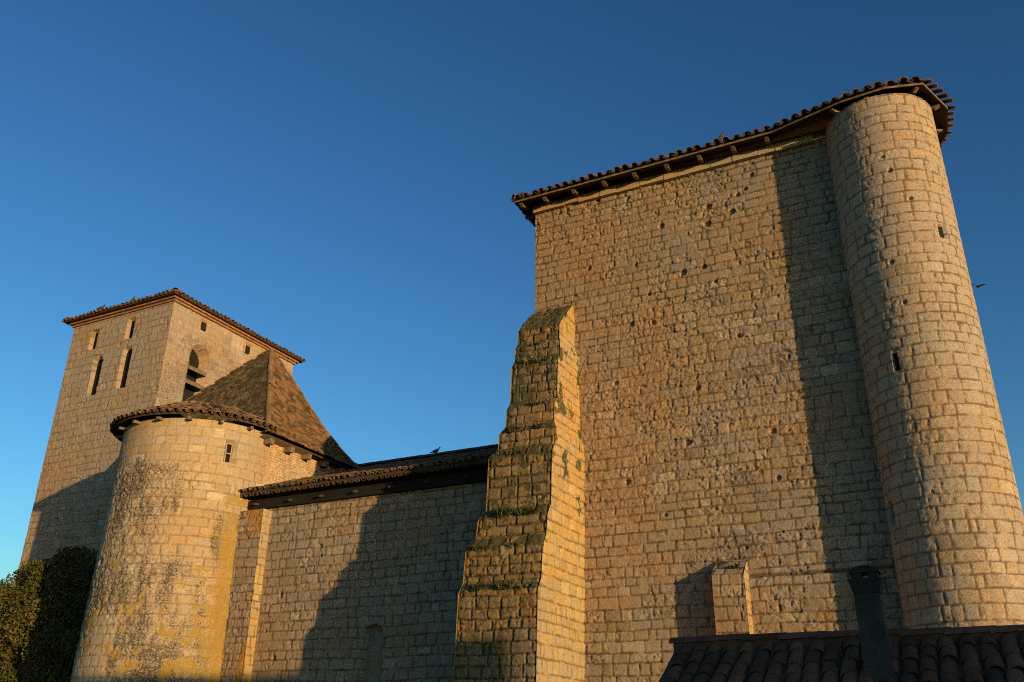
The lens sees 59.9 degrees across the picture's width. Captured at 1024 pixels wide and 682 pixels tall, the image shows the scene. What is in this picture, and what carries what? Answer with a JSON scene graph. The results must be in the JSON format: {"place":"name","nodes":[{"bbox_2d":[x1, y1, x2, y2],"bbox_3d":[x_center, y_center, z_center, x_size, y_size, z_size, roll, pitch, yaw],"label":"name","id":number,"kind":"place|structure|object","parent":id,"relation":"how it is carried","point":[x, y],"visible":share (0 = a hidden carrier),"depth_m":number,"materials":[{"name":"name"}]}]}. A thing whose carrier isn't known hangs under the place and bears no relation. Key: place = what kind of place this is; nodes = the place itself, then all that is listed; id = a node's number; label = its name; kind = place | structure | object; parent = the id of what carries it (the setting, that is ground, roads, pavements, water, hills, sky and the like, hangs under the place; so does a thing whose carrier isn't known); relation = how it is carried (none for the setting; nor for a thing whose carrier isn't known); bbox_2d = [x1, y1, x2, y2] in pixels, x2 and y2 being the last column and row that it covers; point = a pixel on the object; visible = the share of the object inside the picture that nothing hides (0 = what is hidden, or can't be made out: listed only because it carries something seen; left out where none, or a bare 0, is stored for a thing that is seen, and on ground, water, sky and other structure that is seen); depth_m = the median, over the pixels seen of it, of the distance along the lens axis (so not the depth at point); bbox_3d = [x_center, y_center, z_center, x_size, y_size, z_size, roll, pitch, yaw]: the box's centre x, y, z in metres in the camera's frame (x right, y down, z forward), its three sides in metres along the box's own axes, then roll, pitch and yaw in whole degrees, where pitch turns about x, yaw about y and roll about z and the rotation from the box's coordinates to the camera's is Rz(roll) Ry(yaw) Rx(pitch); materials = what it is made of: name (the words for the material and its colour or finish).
{"place":"outdoors","nodes":[
{"label":"outdoors","id":0,"kind":"place"},
{"bbox_2d":[0,558,51,681],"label":"sunlit shrub","id":1,"kind":"object","parent":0,"point":[7,648],"visible":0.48,"depth_m":33.18,"materials":[{"name":"green plant"}]},
{"bbox_2d":[0,0,1023,623],"label":"sky","id":2,"kind":"structure","parent":0,"point":[335,180],"materials":[{"name":"blue"}]},
{"label":"ground","id":3,"kind":"structure","parent":0,"visible":0},
{"bbox_2d":[0,545,97,681],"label":"ivy shrub","id":4,"kind":"object","parent":3,"relation":"on","point":[53,660],"visible":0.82,"depth_m":32.08,"materials":[{"name":"green plant"}]},
{"bbox_2d":[7,76,1023,681],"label":"fortified church","id":5,"kind":"structure","parent":3,"relation":"on","point":[765,362],"depth_m":22.00,"materials":[{"name":"stone"}]},
{"bbox_2d":[467,579,486,591],"bbox_3d":[-0.765,5.345,19.465,0.479,0.264,0.346,-11,-27,25],"label":"grass tuft","id":6,"kind":"object","parent":5,"relation":"on","point":[475,587],"visible":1,"depth_m":19.45,"materials":[{"name":"green plant"}]},
{"bbox_2d":[467,543,487,549],"bbox_3d":[-0.743,4.638,20.074,0.517,0.173,0.293,-11,-27,25],"label":"grass tuft","id":7,"kind":"object","parent":5,"relation":"on","point":[474,547],"visible":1,"depth_m":20.03,"materials":[{"name":"green plant"}]},
{"bbox_2d":[492,500,510,517],"bbox_3d":[-0.247,3.842,20.344,0.478,0.376,0.415,-1,-24,4],"label":"grass tuft","id":8,"kind":"object","parent":5,"relation":"on","point":[496,513],"visible":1,"depth_m":20.30,"materials":[{"name":"green plant"}]},
{"bbox_2d":[486,579,516,589],"bbox_3d":[-0.229,5.229,19.203,0.678,0.274,0.492,-11,-27,25],"label":"grass tuft","id":9,"kind":"object","parent":5,"relation":"on","point":[497,585],"visible":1,"depth_m":19.18,"materials":[{"name":"green plant"}]},
{"bbox_2d":[505,540,518,546],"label":"grass tuft","id":10,"kind":"object","parent":5,"relation":"on","point":[513,543],"visible":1,"depth_m":19.69,"materials":[{"name":"green plant"}]},
{"bbox_2d":[504,423,520,432],"bbox_3d":[0.003,2.073,21.519,0.435,0.250,0.293,-11,-27,25],"label":"grass tuft","id":11,"kind":"object","parent":5,"relation":"on","point":[508,428],"visible":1,"depth_m":21.50,"materials":[{"name":"green plant"}]},
{"bbox_2d":[506,448,525,454],"bbox_3d":[0.086,2.612,21.034,0.552,0.151,0.314,-11,-27,25],"label":"grass tuft","id":12,"kind":"object","parent":5,"relation":"on","point":[512,451],"visible":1,"depth_m":21.00,"materials":[{"name":"green plant"}]},
{"bbox_2d":[515,504,537,514],"bbox_3d":[0.333,3.784,20.051,0.530,0.254,0.378,-11,-27,25],"label":"grass tuft","id":13,"kind":"object","parent":5,"relation":"on","point":[526,510],"visible":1,"depth_m":20.05,"materials":[{"name":"green plant"}]},
{"bbox_2d":[517,582,538,587],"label":"grass tuft","id":14,"kind":"object","parent":5,"relation":"on","point":[528,584],"visible":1,"depth_m":18.92,"materials":[{"name":"green plant"}]},
{"bbox_2d":[520,357,536,364],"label":"grass tuft","id":15,"kind":"object","parent":5,"relation":"on","point":[529,362],"visible":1,"depth_m":22.47,"materials":[{"name":"green plant"}]},
{"bbox_2d":[527,398,547,405],"bbox_3d":[0.631,1.509,21.704,0.554,0.148,0.305,-11,-27,25],"label":"grass tuft","id":16,"kind":"object","parent":5,"relation":"on","point":[535,403],"visible":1,"depth_m":21.68,"materials":[{"name":"green plant"}]},
{"bbox_2d":[531,421,547,427],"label":"grass tuft","id":17,"kind":"object","parent":5,"relation":"on","point":[537,425],"visible":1,"depth_m":21.20,"materials":[{"name":"green plant"}]},
{"bbox_2d":[536,357,546,362],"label":"grass tuft","id":18,"kind":"object","parent":5,"relation":"on","point":[539,361],"visible":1,"depth_m":22.31,"materials":[{"name":"green plant"}]},
{"bbox_2d":[716,131,724,141],"bbox_3d":[5.455,-5.353,23.213,0.260,0.354,0.112,1,-24,-1],"label":"pigeon","id":19,"kind":"object","parent":5,"relation":"on","point":[721,136],"visible":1,"depth_m":23.16,"materials":[{"name":"grey"}]},
{"bbox_2d":[728,563,740,568],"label":"grass tuft","id":20,"kind":"object","parent":5,"relation":"on","point":[736,566],"visible":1,"depth_m":19.31,"materials":[{"name":"green plant"}]},
{"bbox_2d":[659,565,1023,681],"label":"outbuilding","id":21,"kind":"structure","parent":3,"relation":"on","point":[872,648],"depth_m":8.07,"materials":[{"name":"tile"}]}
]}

